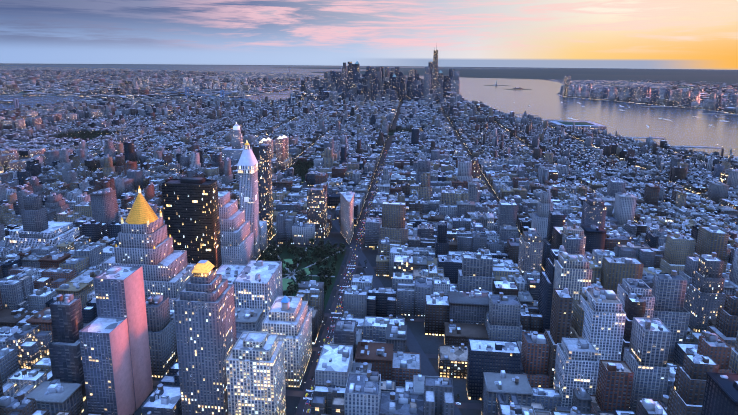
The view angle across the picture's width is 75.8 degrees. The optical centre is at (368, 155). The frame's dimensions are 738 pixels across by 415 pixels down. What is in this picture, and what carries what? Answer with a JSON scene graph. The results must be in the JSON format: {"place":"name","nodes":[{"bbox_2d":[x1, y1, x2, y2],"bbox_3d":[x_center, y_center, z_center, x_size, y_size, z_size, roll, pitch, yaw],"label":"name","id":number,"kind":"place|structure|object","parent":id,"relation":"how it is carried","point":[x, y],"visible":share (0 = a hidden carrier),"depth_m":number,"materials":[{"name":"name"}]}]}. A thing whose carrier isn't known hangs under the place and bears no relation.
{"place":"outdoors","nodes":[
{"label":"outdoors","id":0,"kind":"place"},
{"bbox_2d":[0,96,91,102],"bbox_3d":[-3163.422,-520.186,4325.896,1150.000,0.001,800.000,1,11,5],"label":"river basin water","id":1,"kind":"structure","parent":0,"point":[40,98],"depth_m":4388.83,"materials":[{"name":"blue liquid"}]},
{"bbox_2d":[4,99,718,414],"bbox_3d":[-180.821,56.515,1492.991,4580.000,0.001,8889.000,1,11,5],"label":"road","id":2,"kind":"structure","parent":0,"point":[309,384],"depth_m":743.76,"materials":[{"name":"grey asphalt"}]},
{"bbox_2d":[3,128,711,397],"bbox_3d":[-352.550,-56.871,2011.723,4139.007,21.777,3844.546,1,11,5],"label":"park trees","id":3,"kind":"object","parent":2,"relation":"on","point":[311,262],"visible":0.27,"depth_m":831.79,"materials":[{"name":"green plant"}]},
{"bbox_2d":[0,49,737,414],"bbox_3d":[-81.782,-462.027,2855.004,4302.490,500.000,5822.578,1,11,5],"label":"city buildings","id":4,"kind":"structure","parent":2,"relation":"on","point":[124,279],"depth_m":695.19,"materials":[{"name":"grey concrete"}]},
{"bbox_2d":[276,166,492,413],"bbox_3d":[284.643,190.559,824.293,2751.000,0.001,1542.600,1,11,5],"label":"road markings","id":5,"kind":"object","parent":2,"relation":"on","point":[308,398],"visible":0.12,"depth_m":662.90,"materials":[{"name":"paint"}]},
{"bbox_2d":[141,138,708,414],"bbox_3d":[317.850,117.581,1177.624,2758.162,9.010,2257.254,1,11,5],"label":"cars","id":6,"kind":"object","parent":2,"relation":"on","point":[350,279],"visible":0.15,"depth_m":765.40,"materials":[{"name":"gold metal"}]},
{"bbox_2d":[19,104,717,414],"bbox_3d":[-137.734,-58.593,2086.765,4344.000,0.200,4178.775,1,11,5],"label":"pavement","id":7,"kind":"structure","parent":0,"point":[418,340],"depth_m":619.47,"materials":[{"name":"grey concrete"}]},
{"bbox_2d":[0,64,737,156],"bbox_3d":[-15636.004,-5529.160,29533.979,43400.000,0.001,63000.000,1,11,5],"label":"water","id":8,"kind":"structure","parent":0,"point":[542,99],"depth_m":3806.30,"materials":[{"name":"grey liquid"}]},
{"bbox_2d":[0,63,737,114],"bbox_3d":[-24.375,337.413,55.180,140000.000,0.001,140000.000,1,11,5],"label":"ground","id":9,"kind":"structure","parent":0,"point":[595,83],"depth_m":12091.72,"materials":[{"name":"grey"}]},
{"bbox_2d":[0,68,737,113],"bbox_3d":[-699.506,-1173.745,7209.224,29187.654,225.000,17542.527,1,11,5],"label":"distant buildings","id":10,"kind":"structure","parent":9,"relation":"on","point":[55,82],"depth_m":5808.98,"materials":[{"name":"grey concrete"}]},
{"bbox_2d":[0,67,737,157],"bbox_3d":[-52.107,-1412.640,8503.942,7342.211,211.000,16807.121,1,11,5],"label":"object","id":11,"kind":"structure","parent":9,"relation":"on","point":[588,125],"depth_m":3051.51,"materials":[{"name":"grey concrete"}]},
{"bbox_2d":[0,0,737,69],"label":"sky","id":12,"kind":"structure","parent":0,"point":[629,34],"materials":[{"name":"blue"}]},
{"bbox_2d":[301,67,737,85],"bbox_3d":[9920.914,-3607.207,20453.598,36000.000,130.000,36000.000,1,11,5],"label":"hills","id":13,"kind":"structure","parent":0,"point":[708,77],"depth_m":16470.93,"materials":[{"name":"grey soil"}]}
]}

